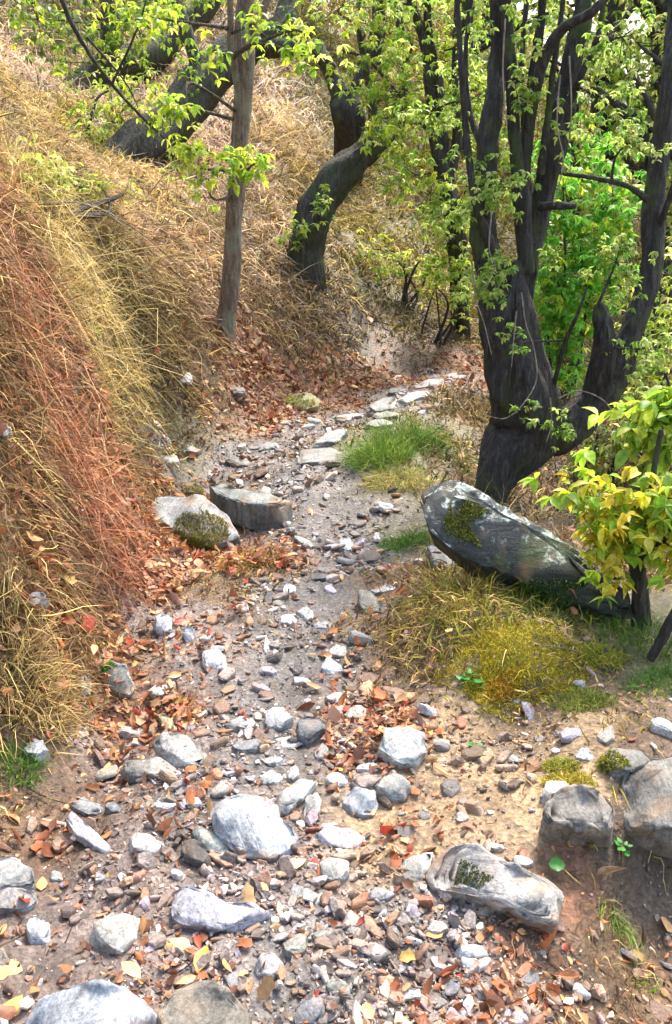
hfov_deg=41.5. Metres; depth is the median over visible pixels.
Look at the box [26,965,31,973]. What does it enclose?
loose stone
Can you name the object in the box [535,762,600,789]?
moss cushion
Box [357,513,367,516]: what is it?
loose stone
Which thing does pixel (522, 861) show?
stone
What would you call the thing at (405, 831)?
loose stone
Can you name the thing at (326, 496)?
loose stone
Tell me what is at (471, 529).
boulder
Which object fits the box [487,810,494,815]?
loose stone
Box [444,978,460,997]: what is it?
stone
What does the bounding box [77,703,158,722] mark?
stick
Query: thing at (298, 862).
fallen leaf
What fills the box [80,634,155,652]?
stick
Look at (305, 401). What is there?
stone
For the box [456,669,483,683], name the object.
plant
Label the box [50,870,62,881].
loose stone
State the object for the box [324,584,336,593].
loose stone
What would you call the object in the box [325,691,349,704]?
stone
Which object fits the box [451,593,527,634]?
grass tuft
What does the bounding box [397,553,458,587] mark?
grass tuft
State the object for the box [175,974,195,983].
fallen leaf
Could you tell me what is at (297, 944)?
stone
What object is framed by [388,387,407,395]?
stone
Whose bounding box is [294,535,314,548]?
stone
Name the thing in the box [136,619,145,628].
loose stone
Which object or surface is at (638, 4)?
background tree
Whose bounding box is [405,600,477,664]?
grass tuft
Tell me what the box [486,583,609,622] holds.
grass tuft
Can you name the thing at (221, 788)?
loose stone
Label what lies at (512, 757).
loose stone
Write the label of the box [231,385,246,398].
stone
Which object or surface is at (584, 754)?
stone
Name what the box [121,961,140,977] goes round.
fallen leaf
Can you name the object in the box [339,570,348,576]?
loose stone
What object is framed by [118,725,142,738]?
loose stone
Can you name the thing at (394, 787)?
stone
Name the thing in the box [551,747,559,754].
stone
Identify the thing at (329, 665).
stone
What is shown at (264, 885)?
fallen leaf
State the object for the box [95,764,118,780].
loose stone
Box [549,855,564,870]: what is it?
fallen leaf
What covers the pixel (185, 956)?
loose stone
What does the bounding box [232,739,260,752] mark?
stone
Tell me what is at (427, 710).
loose stone
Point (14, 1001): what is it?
fallen leaf
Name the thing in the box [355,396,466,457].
grass tuft
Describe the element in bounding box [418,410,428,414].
loose stone
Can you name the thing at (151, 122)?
bare sapling
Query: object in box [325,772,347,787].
stone
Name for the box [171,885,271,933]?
boulder
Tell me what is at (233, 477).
loose stone
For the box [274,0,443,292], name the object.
curved tree
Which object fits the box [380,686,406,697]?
loose stone
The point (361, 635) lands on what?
loose stone
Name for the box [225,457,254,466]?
stone
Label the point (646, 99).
background tree
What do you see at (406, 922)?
gravel
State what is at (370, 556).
loose stone
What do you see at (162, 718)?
stone
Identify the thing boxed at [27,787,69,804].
stick
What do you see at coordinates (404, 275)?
shrub
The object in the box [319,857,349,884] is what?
stone
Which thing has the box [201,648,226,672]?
stone
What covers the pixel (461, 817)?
stone
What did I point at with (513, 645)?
grass tuft
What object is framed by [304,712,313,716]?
loose stone
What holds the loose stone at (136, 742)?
on the ground at (632, 890)
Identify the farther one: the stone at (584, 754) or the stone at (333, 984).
the stone at (584, 754)
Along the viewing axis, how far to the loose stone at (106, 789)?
2.43 m
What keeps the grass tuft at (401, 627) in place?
on the ground at (632, 890)
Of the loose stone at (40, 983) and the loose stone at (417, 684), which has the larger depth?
the loose stone at (417, 684)
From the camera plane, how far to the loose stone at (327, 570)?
3.71 m
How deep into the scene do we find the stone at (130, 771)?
2.44 m
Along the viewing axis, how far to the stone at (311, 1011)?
1.71 m
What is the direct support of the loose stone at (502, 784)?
on the ground at (632, 890)
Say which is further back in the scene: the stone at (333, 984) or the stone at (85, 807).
the stone at (85, 807)
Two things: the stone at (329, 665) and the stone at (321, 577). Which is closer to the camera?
the stone at (329, 665)
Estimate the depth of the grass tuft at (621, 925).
2.05 m
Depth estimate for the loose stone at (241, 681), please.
2.87 m
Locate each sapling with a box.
[60,0,187,183]
[518,429,671,661]
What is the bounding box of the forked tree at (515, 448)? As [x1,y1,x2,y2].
[383,0,671,502]
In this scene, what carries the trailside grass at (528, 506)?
on the ground at (632, 890)
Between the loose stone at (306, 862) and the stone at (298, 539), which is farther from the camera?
the stone at (298, 539)
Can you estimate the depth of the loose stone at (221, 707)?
2.71 m
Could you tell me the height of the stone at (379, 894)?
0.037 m
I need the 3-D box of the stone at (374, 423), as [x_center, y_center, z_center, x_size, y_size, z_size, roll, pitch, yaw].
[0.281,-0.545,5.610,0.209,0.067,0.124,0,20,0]
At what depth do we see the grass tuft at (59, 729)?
2.55 m
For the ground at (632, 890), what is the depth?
2.61 m
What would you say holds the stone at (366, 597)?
on the ground at (632, 890)
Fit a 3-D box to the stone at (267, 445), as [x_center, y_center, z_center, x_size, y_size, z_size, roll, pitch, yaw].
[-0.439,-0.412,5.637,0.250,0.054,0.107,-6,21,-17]
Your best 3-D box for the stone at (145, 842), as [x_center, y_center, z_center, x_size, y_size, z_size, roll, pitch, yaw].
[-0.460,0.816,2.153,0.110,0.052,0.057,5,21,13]
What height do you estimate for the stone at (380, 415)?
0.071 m
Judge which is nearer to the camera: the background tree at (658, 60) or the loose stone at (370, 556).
the loose stone at (370, 556)
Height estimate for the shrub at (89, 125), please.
1.313 m
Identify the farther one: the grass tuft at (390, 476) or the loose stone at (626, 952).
the grass tuft at (390, 476)
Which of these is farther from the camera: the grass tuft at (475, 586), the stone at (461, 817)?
the grass tuft at (475, 586)
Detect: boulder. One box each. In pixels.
[24,979,157,1023]
[149,494,241,552]
[158,980,251,1023]
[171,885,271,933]
[210,793,297,859]
[421,480,632,618]
[425,843,563,934]
[539,784,614,846]
[620,757,671,857]
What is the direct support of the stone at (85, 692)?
on the ground at (632, 890)
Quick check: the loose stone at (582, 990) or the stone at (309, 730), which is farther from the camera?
the stone at (309, 730)
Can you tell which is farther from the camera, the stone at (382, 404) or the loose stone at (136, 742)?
the stone at (382, 404)
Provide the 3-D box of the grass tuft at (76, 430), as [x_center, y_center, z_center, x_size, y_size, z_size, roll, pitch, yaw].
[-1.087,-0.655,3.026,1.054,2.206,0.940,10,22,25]
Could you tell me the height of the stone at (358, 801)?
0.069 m
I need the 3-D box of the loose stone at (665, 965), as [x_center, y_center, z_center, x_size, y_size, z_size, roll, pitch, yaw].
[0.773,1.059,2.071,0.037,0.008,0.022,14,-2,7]
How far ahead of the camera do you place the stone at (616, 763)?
2.31 m
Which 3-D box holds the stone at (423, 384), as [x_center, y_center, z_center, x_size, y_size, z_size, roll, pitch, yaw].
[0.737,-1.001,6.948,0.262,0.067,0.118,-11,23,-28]
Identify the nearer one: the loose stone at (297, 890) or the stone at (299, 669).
the loose stone at (297, 890)
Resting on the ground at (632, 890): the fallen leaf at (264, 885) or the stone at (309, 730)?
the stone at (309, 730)
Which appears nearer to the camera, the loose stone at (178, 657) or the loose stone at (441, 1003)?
the loose stone at (441, 1003)
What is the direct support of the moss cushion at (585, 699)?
on the ground at (632, 890)
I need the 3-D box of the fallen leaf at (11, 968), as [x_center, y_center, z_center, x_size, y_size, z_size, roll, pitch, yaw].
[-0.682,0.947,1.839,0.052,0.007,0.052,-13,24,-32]
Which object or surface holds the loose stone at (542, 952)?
on the ground at (632, 890)
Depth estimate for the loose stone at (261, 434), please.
5.84 m
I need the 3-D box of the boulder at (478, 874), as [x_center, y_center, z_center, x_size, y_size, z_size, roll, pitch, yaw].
[0.352,0.847,2.016,0.322,0.158,0.145,8,22,22]
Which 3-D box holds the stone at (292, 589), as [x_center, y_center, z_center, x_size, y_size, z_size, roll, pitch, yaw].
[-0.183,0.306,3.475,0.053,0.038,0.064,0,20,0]
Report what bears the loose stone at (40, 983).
on the ground at (632, 890)
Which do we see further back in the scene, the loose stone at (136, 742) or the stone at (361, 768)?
the loose stone at (136, 742)
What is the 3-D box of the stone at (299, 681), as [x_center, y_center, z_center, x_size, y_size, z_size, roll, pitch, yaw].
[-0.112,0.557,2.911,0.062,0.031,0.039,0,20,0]
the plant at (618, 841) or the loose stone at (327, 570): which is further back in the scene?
the loose stone at (327, 570)
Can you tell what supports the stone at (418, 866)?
on the ground at (632, 890)
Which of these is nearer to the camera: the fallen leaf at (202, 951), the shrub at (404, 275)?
the fallen leaf at (202, 951)
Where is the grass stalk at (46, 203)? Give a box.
[36,192,108,322]
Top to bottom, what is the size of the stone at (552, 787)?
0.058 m
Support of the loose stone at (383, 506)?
on the ground at (632, 890)
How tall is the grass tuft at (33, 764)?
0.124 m
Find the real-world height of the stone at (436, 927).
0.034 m
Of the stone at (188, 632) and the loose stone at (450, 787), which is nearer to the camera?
the loose stone at (450, 787)
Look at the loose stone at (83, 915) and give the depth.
1.97 m
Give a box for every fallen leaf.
[0,959,21,979]
[3,995,22,1018]
[36,876,46,889]
[102,762,110,779]
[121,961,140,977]
[170,937,190,949]
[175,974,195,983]
[193,934,201,948]
[193,946,208,972]
[260,882,268,890]
[277,901,282,914]
[292,858,305,868]
[310,856,318,868]
[426,931,443,938]
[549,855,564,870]
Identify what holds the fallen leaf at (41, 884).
on the ground at (632, 890)
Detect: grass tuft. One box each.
[0,132,191,605]
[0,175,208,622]
[0,557,108,757]
[0,735,58,790]
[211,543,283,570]
[327,423,432,479]
[350,450,437,493]
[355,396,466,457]
[371,601,436,645]
[374,525,431,552]
[381,561,521,627]
[385,626,458,688]
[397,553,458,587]
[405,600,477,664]
[424,613,600,723]
[444,574,509,599]
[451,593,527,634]
[480,583,541,608]
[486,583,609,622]
[498,596,569,631]
[589,609,671,664]
[589,890,654,975]
[616,655,671,697]
[628,966,664,996]
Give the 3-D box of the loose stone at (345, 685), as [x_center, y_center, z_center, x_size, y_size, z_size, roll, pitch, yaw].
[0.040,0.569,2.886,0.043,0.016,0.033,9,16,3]
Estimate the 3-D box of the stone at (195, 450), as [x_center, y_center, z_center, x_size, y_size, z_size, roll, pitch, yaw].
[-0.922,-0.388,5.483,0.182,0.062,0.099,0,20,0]
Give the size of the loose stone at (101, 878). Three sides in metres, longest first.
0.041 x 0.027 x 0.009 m
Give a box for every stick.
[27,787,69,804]
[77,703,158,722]
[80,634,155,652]
[357,966,367,1003]
[389,959,414,1007]
[535,643,613,671]
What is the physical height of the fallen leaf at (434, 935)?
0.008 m
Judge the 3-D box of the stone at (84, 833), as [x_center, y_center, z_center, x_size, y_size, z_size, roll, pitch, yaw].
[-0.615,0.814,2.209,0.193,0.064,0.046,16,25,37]
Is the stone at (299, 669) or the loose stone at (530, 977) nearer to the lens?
the loose stone at (530, 977)
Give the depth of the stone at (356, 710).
2.70 m
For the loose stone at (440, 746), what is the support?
on the ground at (632, 890)
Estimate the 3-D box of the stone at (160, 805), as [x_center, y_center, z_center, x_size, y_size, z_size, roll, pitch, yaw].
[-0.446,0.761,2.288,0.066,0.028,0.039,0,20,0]
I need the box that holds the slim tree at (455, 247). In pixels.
[330,0,529,337]
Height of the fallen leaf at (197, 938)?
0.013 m
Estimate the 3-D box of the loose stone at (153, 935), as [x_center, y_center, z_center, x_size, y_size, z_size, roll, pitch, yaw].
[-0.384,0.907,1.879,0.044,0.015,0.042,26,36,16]
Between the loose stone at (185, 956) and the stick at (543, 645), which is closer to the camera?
the loose stone at (185, 956)
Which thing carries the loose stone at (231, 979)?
on the ground at (632, 890)
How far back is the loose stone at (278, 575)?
3.62 m
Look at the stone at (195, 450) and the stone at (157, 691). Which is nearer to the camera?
the stone at (157, 691)
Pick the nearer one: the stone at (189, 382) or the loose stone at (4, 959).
the loose stone at (4, 959)
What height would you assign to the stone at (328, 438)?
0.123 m
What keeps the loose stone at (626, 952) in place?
on the ground at (632, 890)
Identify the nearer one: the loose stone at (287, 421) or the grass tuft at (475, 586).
the grass tuft at (475, 586)
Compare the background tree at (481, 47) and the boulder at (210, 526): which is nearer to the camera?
the boulder at (210, 526)
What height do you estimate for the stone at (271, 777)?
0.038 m
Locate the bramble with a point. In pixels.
(102, 185)
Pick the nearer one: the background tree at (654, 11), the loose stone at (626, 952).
the loose stone at (626, 952)
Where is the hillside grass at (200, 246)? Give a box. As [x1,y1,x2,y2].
[0,0,671,486]
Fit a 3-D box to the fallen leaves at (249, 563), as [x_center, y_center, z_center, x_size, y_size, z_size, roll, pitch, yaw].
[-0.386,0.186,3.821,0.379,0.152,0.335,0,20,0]
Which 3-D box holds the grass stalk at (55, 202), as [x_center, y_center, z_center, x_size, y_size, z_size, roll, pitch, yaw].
[-1.087,-1.323,4.366,0.068,0.407,1.375,6,21,16]
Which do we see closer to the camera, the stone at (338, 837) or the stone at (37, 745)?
the stone at (338, 837)
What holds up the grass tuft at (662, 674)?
on the ground at (632, 890)
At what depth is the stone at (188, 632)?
3.10 m
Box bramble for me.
[0,134,144,219]
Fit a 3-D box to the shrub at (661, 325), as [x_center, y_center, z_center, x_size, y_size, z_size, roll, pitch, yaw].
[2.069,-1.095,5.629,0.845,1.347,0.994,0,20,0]
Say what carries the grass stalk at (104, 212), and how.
on the bank grass at (48, 484)
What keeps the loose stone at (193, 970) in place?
on the ground at (632, 890)
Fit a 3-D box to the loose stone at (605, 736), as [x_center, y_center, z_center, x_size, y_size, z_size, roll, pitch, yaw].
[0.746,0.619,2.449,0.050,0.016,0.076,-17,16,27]
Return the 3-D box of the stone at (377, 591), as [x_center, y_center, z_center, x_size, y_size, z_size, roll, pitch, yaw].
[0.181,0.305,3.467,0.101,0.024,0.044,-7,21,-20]
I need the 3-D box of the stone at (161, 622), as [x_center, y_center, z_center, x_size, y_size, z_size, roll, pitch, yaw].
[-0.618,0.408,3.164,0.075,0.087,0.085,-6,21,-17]
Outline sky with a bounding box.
[568,0,647,30]
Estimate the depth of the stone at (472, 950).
1.86 m
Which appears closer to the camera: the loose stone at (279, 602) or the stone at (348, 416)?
the loose stone at (279, 602)
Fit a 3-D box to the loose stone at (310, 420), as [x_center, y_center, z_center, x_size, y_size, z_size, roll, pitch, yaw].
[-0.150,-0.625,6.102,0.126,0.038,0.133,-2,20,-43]
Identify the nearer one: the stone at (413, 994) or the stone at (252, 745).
the stone at (413, 994)
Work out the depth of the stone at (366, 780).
2.38 m
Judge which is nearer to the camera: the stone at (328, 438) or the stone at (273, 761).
the stone at (273, 761)
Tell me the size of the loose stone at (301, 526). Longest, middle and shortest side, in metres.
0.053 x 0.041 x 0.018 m
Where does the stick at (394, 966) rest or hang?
on the ground at (632, 890)
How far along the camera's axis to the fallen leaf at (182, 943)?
1.88 m
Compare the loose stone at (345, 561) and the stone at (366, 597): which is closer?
the stone at (366, 597)
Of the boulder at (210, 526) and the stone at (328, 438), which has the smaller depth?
the boulder at (210, 526)
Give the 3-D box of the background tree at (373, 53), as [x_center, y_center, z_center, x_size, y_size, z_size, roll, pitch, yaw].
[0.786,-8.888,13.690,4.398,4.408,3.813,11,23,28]
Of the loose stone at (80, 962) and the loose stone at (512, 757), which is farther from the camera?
the loose stone at (512, 757)
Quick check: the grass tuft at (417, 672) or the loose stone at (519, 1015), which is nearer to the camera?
the loose stone at (519, 1015)
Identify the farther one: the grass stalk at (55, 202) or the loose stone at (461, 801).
the grass stalk at (55, 202)
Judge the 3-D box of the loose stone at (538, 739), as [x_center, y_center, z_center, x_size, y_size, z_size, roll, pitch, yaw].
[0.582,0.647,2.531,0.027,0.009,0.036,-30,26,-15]
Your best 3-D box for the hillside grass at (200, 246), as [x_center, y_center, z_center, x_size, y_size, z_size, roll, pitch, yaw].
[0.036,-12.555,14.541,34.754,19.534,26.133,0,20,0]
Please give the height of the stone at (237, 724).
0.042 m
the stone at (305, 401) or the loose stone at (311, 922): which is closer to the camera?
the loose stone at (311, 922)
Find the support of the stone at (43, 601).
on the ground at (632, 890)
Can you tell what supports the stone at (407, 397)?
on the ground at (632, 890)
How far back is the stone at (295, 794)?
2.33 m
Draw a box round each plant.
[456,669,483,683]
[614,837,632,856]
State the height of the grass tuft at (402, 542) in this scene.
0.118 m
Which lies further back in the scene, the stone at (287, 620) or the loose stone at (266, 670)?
the stone at (287, 620)
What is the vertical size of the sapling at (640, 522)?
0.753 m
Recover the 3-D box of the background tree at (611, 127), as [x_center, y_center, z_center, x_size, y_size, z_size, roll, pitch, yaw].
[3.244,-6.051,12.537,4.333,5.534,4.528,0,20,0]
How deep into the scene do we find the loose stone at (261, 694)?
2.80 m
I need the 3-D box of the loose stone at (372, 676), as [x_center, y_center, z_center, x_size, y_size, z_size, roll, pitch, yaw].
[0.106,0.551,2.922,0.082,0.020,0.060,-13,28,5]
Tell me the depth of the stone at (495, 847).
2.13 m
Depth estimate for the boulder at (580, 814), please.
2.12 m
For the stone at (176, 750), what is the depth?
2.49 m
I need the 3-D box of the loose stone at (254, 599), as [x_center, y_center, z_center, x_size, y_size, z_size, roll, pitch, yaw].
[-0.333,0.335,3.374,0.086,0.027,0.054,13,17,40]
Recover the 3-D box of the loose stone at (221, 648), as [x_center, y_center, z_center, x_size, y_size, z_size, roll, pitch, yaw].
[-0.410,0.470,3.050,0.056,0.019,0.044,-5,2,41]
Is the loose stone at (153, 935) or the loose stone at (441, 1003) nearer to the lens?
the loose stone at (441, 1003)
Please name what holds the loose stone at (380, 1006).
on the ground at (632, 890)
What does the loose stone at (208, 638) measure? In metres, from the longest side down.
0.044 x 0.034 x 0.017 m
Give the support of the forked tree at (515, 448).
on the ground at (632, 890)
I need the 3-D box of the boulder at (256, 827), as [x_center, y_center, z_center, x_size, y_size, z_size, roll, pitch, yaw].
[-0.204,0.790,2.205,0.222,0.110,0.180,0,20,0]
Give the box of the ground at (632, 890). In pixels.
[0,0,671,1023]
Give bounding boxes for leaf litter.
[0,71,671,1023]
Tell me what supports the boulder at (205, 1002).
on the ground at (632, 890)
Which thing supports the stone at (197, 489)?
on the ground at (632, 890)
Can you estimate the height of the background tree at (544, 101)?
8.144 m
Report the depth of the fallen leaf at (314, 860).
2.11 m
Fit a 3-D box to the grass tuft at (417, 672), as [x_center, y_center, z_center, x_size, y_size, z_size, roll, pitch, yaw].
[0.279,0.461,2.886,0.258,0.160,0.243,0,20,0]
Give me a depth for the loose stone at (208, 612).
3.25 m
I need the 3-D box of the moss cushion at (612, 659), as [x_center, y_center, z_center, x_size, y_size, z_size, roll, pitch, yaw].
[0.853,0.463,2.854,0.203,0.136,0.161,-7,21,-18]
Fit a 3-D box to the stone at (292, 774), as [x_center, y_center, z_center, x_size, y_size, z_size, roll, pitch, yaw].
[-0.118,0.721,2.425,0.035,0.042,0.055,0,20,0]
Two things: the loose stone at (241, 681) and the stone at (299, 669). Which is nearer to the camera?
the loose stone at (241, 681)
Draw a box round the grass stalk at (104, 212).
[36,186,164,267]
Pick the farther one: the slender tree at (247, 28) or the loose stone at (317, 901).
the slender tree at (247, 28)
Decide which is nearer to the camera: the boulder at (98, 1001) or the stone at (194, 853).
the boulder at (98, 1001)
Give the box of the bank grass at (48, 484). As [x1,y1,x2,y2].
[0,54,386,1017]
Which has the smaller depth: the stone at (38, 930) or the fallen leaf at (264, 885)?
the stone at (38, 930)
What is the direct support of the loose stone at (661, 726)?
on the ground at (632, 890)
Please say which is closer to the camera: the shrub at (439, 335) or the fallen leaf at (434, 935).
the fallen leaf at (434, 935)
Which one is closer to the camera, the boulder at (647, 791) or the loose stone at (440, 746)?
the boulder at (647, 791)
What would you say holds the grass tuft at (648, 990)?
on the ground at (632, 890)
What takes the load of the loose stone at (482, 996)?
on the ground at (632, 890)
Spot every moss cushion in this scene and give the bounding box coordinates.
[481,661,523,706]
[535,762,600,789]
[542,685,620,718]
[542,753,582,773]
[573,634,630,670]
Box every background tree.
[370,0,485,71]
[388,0,574,155]
[420,0,667,264]
[481,0,489,28]
[514,0,652,210]
[526,6,639,175]
[533,0,671,367]
[566,0,665,268]
[587,0,671,304]
[592,0,668,170]
[639,44,671,311]
[642,5,664,73]
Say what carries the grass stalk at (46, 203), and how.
on the bank grass at (48, 484)
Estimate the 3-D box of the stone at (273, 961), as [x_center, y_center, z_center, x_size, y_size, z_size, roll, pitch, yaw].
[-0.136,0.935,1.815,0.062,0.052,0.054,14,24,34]
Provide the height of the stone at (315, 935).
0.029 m
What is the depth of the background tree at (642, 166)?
17.52 m
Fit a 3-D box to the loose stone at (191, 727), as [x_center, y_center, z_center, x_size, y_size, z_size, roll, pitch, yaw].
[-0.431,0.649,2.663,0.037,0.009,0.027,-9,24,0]
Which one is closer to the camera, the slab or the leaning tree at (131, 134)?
the slab
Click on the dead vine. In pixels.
(494, 261)
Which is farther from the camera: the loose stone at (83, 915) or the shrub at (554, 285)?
the shrub at (554, 285)
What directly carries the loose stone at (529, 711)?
on the ground at (632, 890)
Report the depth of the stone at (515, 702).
2.72 m
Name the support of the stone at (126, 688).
on the ground at (632, 890)
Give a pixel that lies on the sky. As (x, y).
(634, 17)
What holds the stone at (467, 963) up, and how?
on the ground at (632, 890)
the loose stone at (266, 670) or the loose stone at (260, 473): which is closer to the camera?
the loose stone at (266, 670)
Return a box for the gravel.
[0,348,671,1023]
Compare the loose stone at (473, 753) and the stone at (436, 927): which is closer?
the stone at (436, 927)
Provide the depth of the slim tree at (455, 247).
7.79 m
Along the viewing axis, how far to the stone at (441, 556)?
3.60 m
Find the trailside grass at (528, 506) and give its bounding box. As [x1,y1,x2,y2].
[316,414,671,1023]
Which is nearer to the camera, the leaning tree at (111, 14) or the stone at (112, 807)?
the stone at (112, 807)
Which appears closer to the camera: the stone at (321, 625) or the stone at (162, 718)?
the stone at (162, 718)
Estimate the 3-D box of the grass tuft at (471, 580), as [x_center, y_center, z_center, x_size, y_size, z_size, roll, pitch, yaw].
[0.421,0.284,3.109,0.502,0.257,0.468,-10,22,-25]
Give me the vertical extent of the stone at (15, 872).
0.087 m
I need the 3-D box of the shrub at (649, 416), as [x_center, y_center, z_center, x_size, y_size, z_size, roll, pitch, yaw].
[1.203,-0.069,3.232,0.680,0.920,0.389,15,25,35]
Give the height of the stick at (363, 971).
0.015 m
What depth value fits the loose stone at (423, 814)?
2.25 m
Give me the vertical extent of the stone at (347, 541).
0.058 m
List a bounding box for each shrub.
[49,53,167,148]
[351,219,448,308]
[412,262,474,347]
[503,93,646,402]
[556,377,671,492]
[582,381,671,487]
[610,237,671,402]
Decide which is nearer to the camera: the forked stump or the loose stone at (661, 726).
the loose stone at (661, 726)
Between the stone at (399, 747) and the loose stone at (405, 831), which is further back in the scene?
the stone at (399, 747)
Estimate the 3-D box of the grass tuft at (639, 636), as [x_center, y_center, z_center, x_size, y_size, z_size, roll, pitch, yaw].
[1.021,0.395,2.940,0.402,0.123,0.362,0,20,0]
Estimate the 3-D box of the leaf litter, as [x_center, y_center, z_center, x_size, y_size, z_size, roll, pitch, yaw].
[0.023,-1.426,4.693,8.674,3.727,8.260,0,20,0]
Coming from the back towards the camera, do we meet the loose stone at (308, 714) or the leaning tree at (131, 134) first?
the leaning tree at (131, 134)
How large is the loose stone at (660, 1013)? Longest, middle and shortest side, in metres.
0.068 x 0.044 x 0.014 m
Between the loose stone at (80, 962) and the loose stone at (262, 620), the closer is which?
the loose stone at (80, 962)
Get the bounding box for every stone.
[0,422,11,441]
[0,856,35,891]
[0,887,38,915]
[0,948,9,965]
[23,738,49,762]
[26,591,49,610]
[26,917,50,944]
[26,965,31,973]
[35,978,42,986]
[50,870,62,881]
[66,811,112,852]
[70,798,102,815]
[75,960,85,965]
[79,676,91,697]
[80,912,89,919]
[89,912,139,954]
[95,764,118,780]
[95,872,105,882]
[99,660,134,697]
[103,785,111,791]
[104,802,121,813]
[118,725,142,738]
[119,757,175,782]
[129,832,164,861]
[131,739,140,745]
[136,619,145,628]
[144,931,165,946]
[148,684,169,698]
[151,801,175,811]
[152,613,171,636]
[152,731,207,767]
[157,713,177,732]
[164,456,179,466]
[174,655,182,660]
[179,371,192,384]
[179,951,191,960]
[180,444,201,455]
[180,479,206,496]
[180,838,211,867]
[182,625,194,641]
[182,797,201,808]
[186,725,197,730]
[191,825,229,853]
[191,963,202,974]
[199,634,211,642]
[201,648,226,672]
[201,717,212,725]
[205,609,214,616]
[210,645,224,650]
[210,780,233,797]
[214,700,230,715]
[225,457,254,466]
[226,716,259,731]
[226,970,242,987]
[228,474,241,480]
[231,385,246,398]
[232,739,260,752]
[237,678,246,684]
[239,594,258,603]
[248,442,281,449]
[253,431,268,436]
[253,467,268,478]
[254,952,283,980]
[257,617,267,624]
[258,691,274,698]
[258,770,282,784]
[259,666,276,675]
[261,756,284,766]
[264,707,293,730]
[267,651,282,662]
[270,571,283,581]
[272,433,281,437]
[272,600,283,605]
[273,741,281,748]
[276,779,317,813]
[280,420,291,424]
[280,614,296,625]
[283,583,295,593]
[283,933,307,958]
[285,392,320,411]
[287,765,298,782]
[289,884,303,899]
[292,665,303,675]
[293,676,310,686]
[293,716,326,745]
[293,996,324,1023]
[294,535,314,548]
[296,606,313,620]
[297,448,341,467]
[297,525,306,528]
[300,424,314,428]
[303,793,321,819]
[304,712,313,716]
[304,859,310,868]
[306,417,321,423]
[308,920,323,925]
[310,573,326,581]
[312,620,331,628]
[312,929,332,941]
[313,427,347,448]
[313,743,328,760]
[313,893,322,904]
[318,567,330,573]
[318,826,364,848]
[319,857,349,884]
[321,657,342,673]
[323,493,329,499]
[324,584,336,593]
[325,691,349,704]
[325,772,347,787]
[326,978,352,999]
[329,645,346,657]
[332,413,363,420]
[336,557,355,564]
[338,536,353,550]
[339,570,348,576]
[342,683,354,688]
[342,786,378,818]
[343,705,367,721]
[346,926,357,937]
[348,630,373,645]
[350,859,359,868]
[351,772,380,789]
[355,941,393,962]
[356,549,381,563]
[356,672,379,683]
[356,763,377,772]
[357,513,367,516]
[357,590,388,614]
[364,419,396,429]
[367,887,395,901]
[369,397,402,413]
[370,585,394,594]
[372,411,400,419]
[375,502,392,511]
[375,773,411,801]
[375,1003,387,1010]
[377,727,427,768]
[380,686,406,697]
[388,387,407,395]
[395,989,420,1001]
[396,826,415,836]
[398,391,429,404]
[400,852,434,881]
[414,378,444,388]
[415,682,424,687]
[416,702,436,717]
[418,404,433,409]
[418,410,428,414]
[418,807,430,819]
[426,545,455,569]
[427,920,449,935]
[431,996,446,1009]
[433,739,450,751]
[440,373,466,378]
[440,778,460,797]
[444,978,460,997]
[453,944,487,958]
[455,812,468,821]
[458,797,466,804]
[460,957,478,973]
[461,744,488,761]
[476,982,487,1000]
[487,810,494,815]
[490,842,504,851]
[498,780,510,790]
[502,1009,528,1023]
[508,754,519,763]
[512,855,533,866]
[513,697,523,704]
[520,970,539,988]
[521,702,534,720]
[534,734,543,741]
[539,781,567,804]
[540,948,545,955]
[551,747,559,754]
[556,728,583,742]
[571,982,590,1000]
[572,680,584,687]
[575,748,592,761]
[593,747,650,779]
[597,725,614,744]
[621,948,637,961]
[649,998,671,1023]
[650,717,671,738]
[659,961,671,969]
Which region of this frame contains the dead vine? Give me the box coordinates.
[471,18,620,449]
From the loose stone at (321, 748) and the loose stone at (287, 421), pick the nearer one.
the loose stone at (321, 748)
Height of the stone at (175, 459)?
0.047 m
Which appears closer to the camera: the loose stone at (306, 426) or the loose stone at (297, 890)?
the loose stone at (297, 890)
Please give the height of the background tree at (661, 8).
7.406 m
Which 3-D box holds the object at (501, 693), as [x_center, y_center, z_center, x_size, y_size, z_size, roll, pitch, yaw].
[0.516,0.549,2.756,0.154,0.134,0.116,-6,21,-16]
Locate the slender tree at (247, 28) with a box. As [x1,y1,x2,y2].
[126,0,353,343]
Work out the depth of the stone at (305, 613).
3.29 m
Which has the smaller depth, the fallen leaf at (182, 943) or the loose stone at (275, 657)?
the fallen leaf at (182, 943)
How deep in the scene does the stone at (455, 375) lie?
7.74 m
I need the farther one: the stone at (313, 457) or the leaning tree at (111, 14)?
the leaning tree at (111, 14)
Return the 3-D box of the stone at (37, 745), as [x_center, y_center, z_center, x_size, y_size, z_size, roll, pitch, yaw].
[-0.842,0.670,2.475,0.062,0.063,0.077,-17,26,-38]
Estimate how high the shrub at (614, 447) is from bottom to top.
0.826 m
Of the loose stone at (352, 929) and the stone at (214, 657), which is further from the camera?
the stone at (214, 657)
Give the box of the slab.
[209,484,292,530]
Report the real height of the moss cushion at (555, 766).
0.060 m
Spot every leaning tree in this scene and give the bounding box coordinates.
[0,0,225,96]
[95,0,336,164]
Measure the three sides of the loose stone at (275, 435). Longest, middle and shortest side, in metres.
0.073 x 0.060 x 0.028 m
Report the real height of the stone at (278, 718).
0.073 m
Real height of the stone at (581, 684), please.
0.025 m
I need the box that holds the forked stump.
[320,32,373,186]
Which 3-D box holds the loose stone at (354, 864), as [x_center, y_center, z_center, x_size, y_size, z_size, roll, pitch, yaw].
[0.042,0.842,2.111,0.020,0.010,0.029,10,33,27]
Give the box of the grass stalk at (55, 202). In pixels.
[25,201,186,273]

